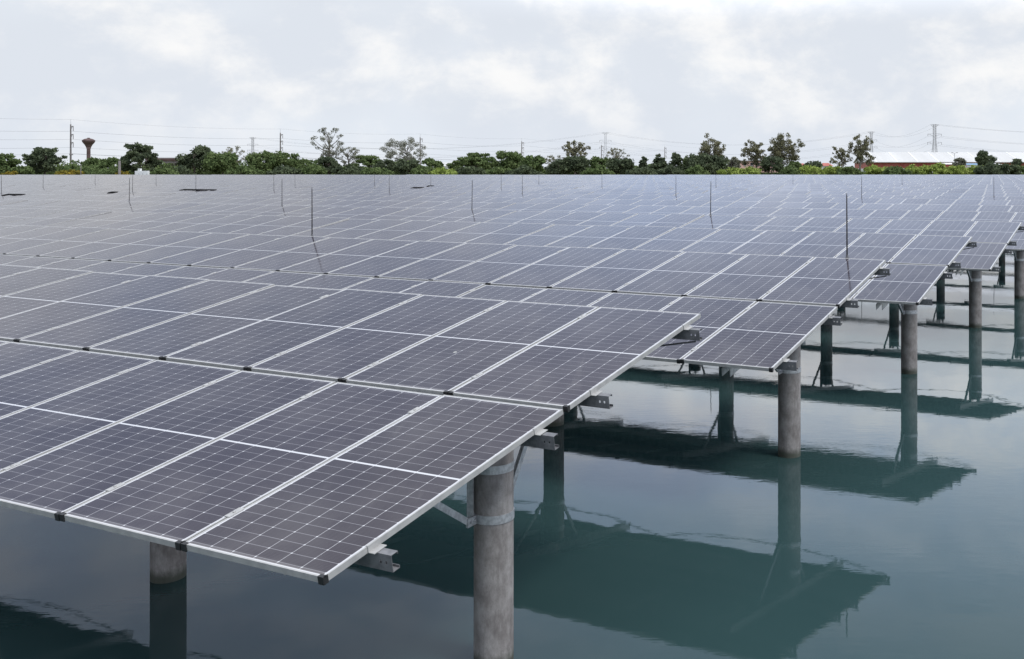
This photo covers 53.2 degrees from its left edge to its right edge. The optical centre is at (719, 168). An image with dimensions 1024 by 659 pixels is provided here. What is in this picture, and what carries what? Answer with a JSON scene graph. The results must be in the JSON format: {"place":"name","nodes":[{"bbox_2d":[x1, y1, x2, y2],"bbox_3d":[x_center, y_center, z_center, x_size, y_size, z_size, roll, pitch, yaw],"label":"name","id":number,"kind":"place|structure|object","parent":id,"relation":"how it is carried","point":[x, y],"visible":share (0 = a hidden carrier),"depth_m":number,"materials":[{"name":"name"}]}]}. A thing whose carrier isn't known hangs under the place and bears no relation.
{"place":"outdoors","nodes":[
{"label":"outdoors","id":0,"kind":"place"},
{"bbox_2d":[0,251,1023,658],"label":"water","id":1,"kind":"structure","parent":0,"point":[662,509],"depth_m":9.18,"materials":[{"name":"teal liquid"}]},
{"bbox_2d":[0,264,701,658],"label":"solar array","id":2,"kind":"object","parent":1,"relation":"in","point":[322,436],"visible":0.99,"depth_m":7.23,"materials":[{"name":"glass"}]},
{"bbox_2d":[0,225,890,457],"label":"solar array","id":3,"kind":"object","parent":1,"relation":"in","point":[770,313],"visible":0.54,"depth_m":14.38,"materials":[{"name":"glass"}]},
{"bbox_2d":[845,193,848,257],"bbox_3d":[1.808,0.848,14.065,0.060,0.990,0.044,0,0,0],"label":"lightning rod","id":4,"kind":"object","parent":3,"relation":"attached to","point":[846,230],"visible":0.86,"depth_m":14.06,"materials":[{"name":"metal"}]},
{"bbox_2d":[0,208,976,373],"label":"solar array","id":5,"kind":"object","parent":1,"relation":"in","point":[918,265],"visible":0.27,"depth_m":20.63,"materials":[{"name":"glass"}]},
{"bbox_2d":[0,199,1023,327],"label":"solar array","id":6,"kind":"object","parent":1,"relation":"in","point":[993,239],"visible":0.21,"depth_m":26.81,"materials":[{"name":"glass"}]},
{"bbox_2d":[0,194,1023,298],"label":"solar array","id":7,"kind":"object","parent":1,"relation":"in","point":[1018,249],"visible":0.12,"depth_m":33.63,"materials":[{"name":"glass"}]},
{"bbox_2d":[0,190,1023,212],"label":"solar array","id":8,"kind":"object","parent":1,"relation":"in","point":[978,208],"visible":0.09,"depth_m":41.11,"materials":[{"name":"glass"}]},
{"bbox_2d":[0,187,1023,205],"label":"solar array","id":9,"kind":"object","parent":1,"relation":"in","point":[794,199],"visible":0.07,"depth_m":47.34,"materials":[{"name":"glass"}]},
{"bbox_2d":[0,183,1023,196],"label":"solar array","id":10,"kind":"object","parent":1,"relation":"in","point":[674,191],"visible":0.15,"depth_m":60.74,"materials":[{"name":"glass"}]},
{"bbox_2d":[0,185,1023,199],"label":"solar array","id":11,"kind":"object","parent":1,"relation":"in","point":[707,194],"visible":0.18,"depth_m":54.20,"materials":[{"name":"glass"}]},
{"bbox_2d":[0,181,1023,193],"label":"solar array","id":12,"kind":"object","parent":1,"relation":"in","point":[845,190],"visible":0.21,"depth_m":66.41,"materials":[{"name":"glass"}]},
{"bbox_2d":[0,179,1023,188],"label":"solar array","id":13,"kind":"object","parent":1,"relation":"in","point":[920,187],"visible":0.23,"depth_m":78.93,"materials":[{"name":"glass"}]},
{"bbox_2d":[0,180,1023,190],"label":"solar array","id":14,"kind":"object","parent":1,"relation":"in","point":[554,185],"visible":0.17,"depth_m":73.99,"materials":[{"name":"glass"}]},
{"bbox_2d":[0,178,1023,185],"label":"solar array","id":15,"kind":"object","parent":1,"relation":"in","point":[555,182],"visible":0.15,"depth_m":93.13,"materials":[{"name":"glass"}]},
{"bbox_2d":[0,177,1023,184],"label":"solar array","id":16,"kind":"object","parent":1,"relation":"in","point":[540,180],"visible":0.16,"depth_m":101.54,"materials":[{"name":"glass"}]},
{"bbox_2d":[0,176,1023,183],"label":"solar array","id":17,"kind":"object","parent":1,"relation":"in","point":[581,180],"visible":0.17,"depth_m":106.10,"materials":[{"name":"glass"}]},
{"bbox_2d":[0,175,1023,181],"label":"solar array","id":18,"kind":"object","parent":1,"relation":"in","point":[572,178],"visible":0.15,"depth_m":120.77,"materials":[{"name":"glass"}]},
{"bbox_2d":[1,176,1023,182],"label":"solar array","id":19,"kind":"object","parent":1,"relation":"in","point":[535,179],"visible":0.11,"depth_m":115.14,"materials":[{"name":"glass"}]},
{"bbox_2d":[17,175,1022,180],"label":"solar array","id":20,"kind":"object","parent":1,"relation":"in","point":[585,178],"visible":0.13,"depth_m":125.88,"materials":[{"name":"glass"}]},
{"bbox_2d":[34,179,1023,186],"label":"solar array","id":21,"kind":"object","parent":1,"relation":"in","point":[560,183],"visible":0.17,"depth_m":86.54,"materials":[{"name":"glass"}]},
{"bbox_2d":[57,175,1023,180],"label":"solar array","id":22,"kind":"object","parent":1,"relation":"in","point":[544,177],"visible":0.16,"depth_m":136.55,"materials":[{"name":"glass"}]},
{"bbox_2d":[82,174,1017,178],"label":"solar array","id":23,"kind":"object","parent":1,"relation":"in","point":[661,177],"visible":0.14,"depth_m":138.35,"materials":[{"name":"glass"}]},
{"bbox_2d":[136,175,1023,179],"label":"solar array","id":24,"kind":"object","parent":1,"relation":"in","point":[575,177],"visible":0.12,"depth_m":138.94,"materials":[{"name":"glass"}]},
{"bbox_2d":[277,174,1023,177],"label":"solar array","id":25,"kind":"object","parent":1,"relation":"in","point":[705,176],"visible":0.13,"depth_m":153.65,"materials":[{"name":"glass"}]},
{"bbox_2d":[378,175,936,177],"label":"solar array","id":26,"kind":"object","parent":1,"relation":"in","point":[672,176],"visible":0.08,"depth_m":152.85,"materials":[{"name":"glass"}]},
{"bbox_2d":[325,175,1023,178],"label":"solar array","id":27,"kind":"object","parent":1,"relation":"in","point":[622,176],"visible":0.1,"depth_m":150.79,"materials":[{"name":"glass"}]},
{"bbox_2d":[407,174,995,176],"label":"solar array","id":28,"kind":"object","parent":1,"relation":"in","point":[819,176],"visible":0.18,"depth_m":157.15,"materials":[{"name":"glass"}]},
{"bbox_2d":[0,0,1023,167],"label":"sky","id":29,"kind":"structure","parent":0,"point":[501,72],"materials":[{"name":"white"}]},
{"bbox_3d":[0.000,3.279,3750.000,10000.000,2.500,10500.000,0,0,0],"label":"ground","id":30,"kind":"structure","parent":0,"visible":0},
{"bbox_2d":[0,153,21,171],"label":"tree","id":31,"kind":"object","parent":30,"relation":"on","point":[11,161],"visible":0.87,"depth_m":230.97,"materials":[{"name":"green plant"}]},
{"bbox_2d":[7,165,34,174],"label":"shrub","id":32,"kind":"object","parent":30,"relation":"on","point":[24,170],"visible":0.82,"depth_m":217.14,"materials":[{"name":"green plant"}]},
{"bbox_2d":[21,147,67,174],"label":"tree","id":33,"kind":"object","parent":30,"relation":"on","point":[42,159],"visible":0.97,"depth_m":223.74,"materials":[{"name":"green plant"}]},
{"bbox_2d":[54,169,84,174],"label":"shrub","id":34,"kind":"object","parent":30,"relation":"on","point":[66,172],"visible":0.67,"depth_m":211.85,"materials":[{"name":"yellow plant"}]},
{"bbox_2d":[57,163,87,173],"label":"shrub","id":35,"kind":"object","parent":30,"relation":"on","point":[75,166],"visible":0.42,"depth_m":221.60,"materials":[{"name":"green plant"}]},
{"bbox_2d":[82,138,94,157],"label":"water tower","id":36,"kind":"structure","parent":30,"relation":"on","point":[87,143],"depth_m":638.79,"materials":[{"name":"concrete"}]},
{"bbox_2d":[81,156,109,168],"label":"tree","id":37,"kind":"object","parent":30,"relation":"on","point":[93,161],"visible":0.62,"depth_m":242.36,"materials":[{"name":"green plant"}]},
{"bbox_2d":[105,157,121,169],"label":"tree","id":38,"kind":"object","parent":30,"relation":"on","point":[114,160],"visible":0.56,"depth_m":244.72,"materials":[{"name":"green plant"}]},
{"bbox_2d":[117,142,162,172],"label":"tree","id":39,"kind":"object","parent":30,"relation":"on","point":[138,153],"visible":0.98,"depth_m":224.61,"materials":[{"name":"green plant"}]},
{"bbox_2d":[150,168,179,174],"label":"shrub","id":40,"kind":"object","parent":30,"relation":"on","point":[164,171],"visible":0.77,"depth_m":212.54,"materials":[{"name":"green plant"}]},
{"bbox_2d":[145,158,191,167],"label":"shed","id":41,"kind":"structure","parent":30,"relation":"on","point":[169,160],"depth_m":289.00,"materials":[{"name":"concrete"}]},
{"bbox_2d":[175,164,196,174],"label":"shrub","id":42,"kind":"object","parent":30,"relation":"on","point":[183,169],"visible":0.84,"depth_m":214.69,"materials":[{"name":"green plant"}]},
{"bbox_2d":[175,144,210,172],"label":"tree","id":43,"kind":"object","parent":30,"relation":"on","point":[196,156],"visible":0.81,"depth_m":228.47,"materials":[{"name":"green plant"}]},
{"bbox_2d":[201,151,239,174],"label":"tree","id":44,"kind":"object","parent":30,"relation":"on","point":[218,163],"visible":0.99,"depth_m":223.74,"materials":[{"name":"green plant"}]},
{"bbox_2d":[225,165,265,174],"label":"shrub","id":45,"kind":"object","parent":30,"relation":"on","point":[242,170],"visible":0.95,"depth_m":214.87,"materials":[{"name":"green plant"}]},
{"bbox_2d":[245,150,276,171],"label":"tree","id":46,"kind":"object","parent":30,"relation":"on","point":[255,159],"visible":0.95,"depth_m":226.61,"materials":[{"name":"green plant"}]},
{"bbox_2d":[266,165,302,174],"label":"shrub","id":47,"kind":"object","parent":30,"relation":"on","point":[281,169],"visible":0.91,"depth_m":214.96,"materials":[{"name":"green plant"}]},
{"bbox_2d":[268,151,302,170],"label":"tree","id":48,"kind":"object","parent":30,"relation":"on","point":[293,161],"visible":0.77,"depth_m":230.36,"materials":[{"name":"green plant"}]},
{"bbox_2d":[299,165,327,174],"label":"shrub","id":49,"kind":"object","parent":30,"relation":"on","point":[314,170],"visible":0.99,"depth_m":216.82,"materials":[{"name":"green plant"}]},
{"bbox_2d":[310,127,344,174],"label":"tree","id":50,"kind":"object","parent":30,"relation":"on","point":[328,153],"visible":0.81,"depth_m":235.65,"materials":[{"name":"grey plant"}]},
{"bbox_2d":[317,156,339,174],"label":"tree","id":51,"kind":"object","parent":30,"relation":"on","point":[328,163],"visible":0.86,"depth_m":221.27,"materials":[{"name":"green plant"}]},
{"bbox_2d":[329,164,363,174],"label":"shrub","id":52,"kind":"object","parent":30,"relation":"on","point":[350,169],"visible":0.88,"depth_m":215.05,"materials":[{"name":"green plant"}]},
{"bbox_2d":[336,146,360,166],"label":"tree","id":53,"kind":"object","parent":30,"relation":"on","point":[350,157],"visible":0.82,"depth_m":239.52,"materials":[{"name":"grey plant"}]},
{"bbox_2d":[349,155,383,168],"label":"tree","id":54,"kind":"object","parent":30,"relation":"on","point":[368,161],"visible":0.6,"depth_m":230.76,"materials":[{"name":"green plant"}]},
{"bbox_2d":[360,167,394,174],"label":"shrub","id":55,"kind":"object","parent":30,"relation":"on","point":[375,171],"visible":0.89,"depth_m":212.91,"materials":[{"name":"green plant"}]},
{"bbox_2d":[372,159,395,171],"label":"tree","id":56,"kind":"object","parent":30,"relation":"on","point":[387,164],"visible":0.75,"depth_m":225.01,"materials":[{"name":"green plant"}]},
{"bbox_2d":[379,137,425,161],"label":"tree","id":57,"kind":"object","parent":30,"relation":"on","point":[406,157],"visible":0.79,"depth_m":239.38,"materials":[{"name":"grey plant"}]},
{"bbox_2d":[393,158,420,174],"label":"tree","id":58,"kind":"object","parent":30,"relation":"on","point":[402,166],"visible":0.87,"depth_m":222.35,"materials":[{"name":"green plant"}]},
{"bbox_2d":[410,165,435,174],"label":"shrub","id":59,"kind":"object","parent":30,"relation":"on","point":[422,170],"visible":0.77,"depth_m":212.50,"materials":[{"name":"green plant"}]},
{"bbox_2d":[421,157,443,168],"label":"tree","id":60,"kind":"object","parent":30,"relation":"on","point":[429,162],"visible":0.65,"depth_m":224.86,"materials":[{"name":"green plant"}]},
{"bbox_2d":[428,167,457,174],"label":"shrub","id":61,"kind":"object","parent":30,"relation":"on","point":[439,171],"visible":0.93,"depth_m":210.81,"materials":[{"name":"green plant"}]},
{"bbox_2d":[454,166,487,174],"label":"shrub","id":62,"kind":"object","parent":30,"relation":"on","point":[471,170],"visible":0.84,"depth_m":212.99,"materials":[{"name":"green plant"}]},
{"bbox_2d":[453,152,495,169],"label":"tree","id":63,"kind":"object","parent":30,"relation":"on","point":[476,159],"visible":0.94,"depth_m":224.62,"materials":[{"name":"green plant"}]},
{"bbox_2d":[485,166,512,174],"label":"shrub","id":64,"kind":"object","parent":30,"relation":"on","point":[496,171],"visible":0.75,"depth_m":214.28,"materials":[{"name":"green plant"}]},
{"bbox_2d":[494,150,522,168],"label":"tree","id":65,"kind":"object","parent":30,"relation":"on","point":[510,160],"visible":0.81,"depth_m":228.02,"materials":[{"name":"green plant"}]},
{"bbox_2d":[0,159,1023,174],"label":"undergrowth","id":66,"kind":"object","parent":30,"relation":"on","point":[97,170],"visible":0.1,"depth_m":233.86,"materials":[{"name":"green plant"}]},
{"bbox_2d":[504,164,544,174],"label":"shrub","id":67,"kind":"object","parent":30,"relation":"on","point":[523,170],"visible":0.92,"depth_m":213.17,"materials":[{"name":"green plant"}]},
{"bbox_2d":[518,155,545,172],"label":"tree","id":68,"kind":"object","parent":30,"relation":"on","point":[537,162],"visible":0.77,"depth_m":226.44,"materials":[{"name":"green plant"}]},
{"bbox_2d":[544,158,569,174],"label":"tree","id":69,"kind":"object","parent":30,"relation":"on","point":[555,167],"visible":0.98,"depth_m":222.06,"materials":[{"name":"green plant"}]},
{"bbox_2d":[561,155,590,174],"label":"tree","id":70,"kind":"object","parent":30,"relation":"on","point":[580,164],"visible":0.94,"depth_m":222.09,"materials":[{"name":"green plant"}]},
{"bbox_2d":[561,140,590,174],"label":"tree","id":71,"kind":"object","parent":30,"relation":"on","point":[573,151],"visible":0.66,"depth_m":231.24,"materials":[{"name":"green plant"}]},
{"bbox_2d":[580,164,614,174],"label":"shrub","id":72,"kind":"object","parent":30,"relation":"on","point":[601,170],"visible":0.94,"depth_m":213.08,"materials":[{"name":"green plant"}]},
{"bbox_2d":[590,156,608,168],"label":"tree","id":73,"kind":"object","parent":30,"relation":"on","point":[595,161],"visible":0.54,"depth_m":233.05,"materials":[{"name":"green plant"}]},
{"bbox_2d":[606,148,629,158],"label":"tree","id":74,"kind":"object","parent":30,"relation":"on","point":[615,155],"visible":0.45,"depth_m":233.62,"materials":[{"name":"green plant"}]},
{"bbox_2d":[605,157,634,174],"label":"tree","id":75,"kind":"object","parent":30,"relation":"on","point":[615,165],"visible":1,"depth_m":222.27,"materials":[{"name":"green plant"}]},
{"bbox_2d":[625,166,658,174],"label":"shrub","id":76,"kind":"object","parent":30,"relation":"on","point":[642,171],"visible":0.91,"depth_m":212.33,"materials":[{"name":"green plant"}]},
{"bbox_2d":[636,156,653,169],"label":"tree","id":77,"kind":"object","parent":30,"relation":"on","point":[643,162],"visible":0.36,"depth_m":227.46,"materials":[{"name":"green plant"}]},
{"bbox_2d":[648,153,668,169],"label":"tree","id":78,"kind":"object","parent":30,"relation":"on","point":[659,161],"visible":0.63,"depth_m":225.16,"materials":[{"name":"green plant"}]},
{"bbox_2d":[655,164,685,174],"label":"shrub","id":79,"kind":"object","parent":30,"relation":"on","point":[670,170],"visible":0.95,"depth_m":212.79,"materials":[{"name":"green plant"}]},
{"bbox_2d":[668,152,687,174],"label":"tree","id":80,"kind":"object","parent":30,"relation":"on","point":[676,158],"visible":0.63,"depth_m":225.41,"materials":[{"name":"green plant"}]},
{"bbox_2d":[684,164,710,174],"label":"shrub","id":81,"kind":"object","parent":30,"relation":"on","point":[697,170],"visible":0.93,"depth_m":212.87,"materials":[{"name":"green plant"}]},
{"bbox_2d":[685,152,729,174],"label":"tree","id":82,"kind":"object","parent":30,"relation":"on","point":[713,164],"visible":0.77,"depth_m":223.68,"materials":[{"name":"green plant"}]},
{"bbox_2d":[698,133,730,163],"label":"tree","id":83,"kind":"object","parent":30,"relation":"on","point":[716,149],"visible":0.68,"depth_m":231.09,"materials":[{"name":"green plant"}]},
{"bbox_2d":[716,167,744,174],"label":"shrub","id":84,"kind":"object","parent":30,"relation":"on","point":[734,171],"visible":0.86,"depth_m":215.13,"materials":[{"name":"green plant"}]},
{"bbox_2d":[724,156,740,170],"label":"tree","id":85,"kind":"object","parent":30,"relation":"on","point":[734,163],"visible":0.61,"depth_m":249.49,"materials":[{"name":"green plant"}]},
{"bbox_2d":[740,166,761,174],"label":"shrub","id":86,"kind":"object","parent":30,"relation":"on","point":[752,170],"visible":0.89,"depth_m":213.52,"materials":[{"name":"green plant"}]},
{"bbox_2d":[736,139,771,167],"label":"tree","id":87,"kind":"object","parent":30,"relation":"on","point":[757,152],"visible":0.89,"depth_m":229.53,"materials":[{"name":"green plant"}]},
{"bbox_2d":[759,155,784,174],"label":"tree","id":88,"kind":"object","parent":30,"relation":"on","point":[767,162],"visible":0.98,"depth_m":223.16,"materials":[{"name":"green plant"}]},
{"bbox_2d":[768,132,804,174],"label":"tree","id":89,"kind":"object","parent":30,"relation":"on","point":[780,148],"visible":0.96,"depth_m":230.77,"materials":[{"name":"green plant"}]},
{"bbox_2d":[780,165,803,174],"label":"shrub","id":90,"kind":"object","parent":30,"relation":"on","point":[790,170],"visible":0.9,"depth_m":212.43,"materials":[{"name":"green plant"}]},
{"bbox_2d":[798,165,826,174],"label":"shrub","id":91,"kind":"object","parent":30,"relation":"on","point":[809,170],"visible":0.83,"depth_m":214.51,"materials":[{"name":"green plant"}]},
{"bbox_2d":[822,165,840,174],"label":"shrub","id":92,"kind":"object","parent":30,"relation":"on","point":[829,169],"visible":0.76,"depth_m":215.90,"materials":[{"name":"green plant"}]},
{"bbox_2d":[829,146,849,166],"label":"tree","id":93,"kind":"object","parent":30,"relation":"on","point":[844,157],"visible":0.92,"depth_m":227.68,"materials":[{"name":"green plant"}]},
{"bbox_2d":[835,166,864,174],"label":"shrub","id":94,"kind":"object","parent":30,"relation":"on","point":[849,170],"visible":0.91,"depth_m":212.61,"materials":[{"name":"green plant"}]},
{"bbox_2d":[847,134,875,170],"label":"tree","id":95,"kind":"object","parent":30,"relation":"on","point":[858,150],"visible":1,"depth_m":227.64,"materials":[{"name":"green plant"}]},
{"bbox_2d":[863,164,887,174],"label":"shrub","id":96,"kind":"object","parent":30,"relation":"on","point":[873,169],"visible":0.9,"depth_m":216.70,"materials":[{"name":"green plant"}]},
{"bbox_2d":[882,166,912,174],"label":"shrub","id":97,"kind":"object","parent":30,"relation":"on","point":[894,170],"visible":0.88,"depth_m":212.97,"materials":[{"name":"green plant"}]},
{"bbox_2d":[901,164,920,174],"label":"shrub","id":98,"kind":"object","parent":30,"relation":"on","point":[915,169],"visible":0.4,"depth_m":218.62,"materials":[{"name":"green plant"}]},
{"bbox_2d":[919,162,948,174],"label":"shrub","id":99,"kind":"object","parent":30,"relation":"on","point":[936,169],"visible":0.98,"depth_m":215.09,"materials":[{"name":"green plant"}]},
{"bbox_2d":[927,124,941,151],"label":"lattice pylon","id":100,"kind":"object","parent":30,"relation":"on","point":[935,143],"visible":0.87,"depth_m":763.70,"materials":[{"name":"metal"}]},
{"bbox_2d":[256,125,1022,162],"bbox_3d":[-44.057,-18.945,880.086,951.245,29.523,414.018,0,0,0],"label":"transmission line","id":101,"kind":"object","parent":100,"relation":"attached to","point":[693,143],"visible":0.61,"depth_m":931.58,"materials":[{"name":"grey metal"}]},
{"bbox_2d":[853,152,1023,172],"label":"warehouse","id":102,"kind":"structure","parent":30,"relation":"on","point":[898,159],"depth_m":440.56,"materials":[{"name":"white paint"}]},
{"bbox_2d":[940,165,972,174],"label":"shrub","id":103,"kind":"object","parent":30,"relation":"on","point":[957,170],"visible":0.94,"depth_m":214.72,"materials":[{"name":"green plant"}]},
{"bbox_2d":[974,149,996,165],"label":"tree","id":104,"kind":"object","parent":30,"relation":"on","point":[983,157],"visible":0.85,"depth_m":328.06,"materials":[{"name":"green plant"}]},
{"bbox_2d":[973,161,1003,174],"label":"shrub","id":105,"kind":"object","parent":30,"relation":"on","point":[991,169],"visible":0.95,"depth_m":210.81,"materials":[{"name":"green plant"}]},
{"bbox_2d":[996,163,1020,174],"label":"shrub","id":106,"kind":"object","parent":30,"relation":"on","point":[1004,167],"visible":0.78,"depth_m":215.05,"materials":[{"name":"green plant"}]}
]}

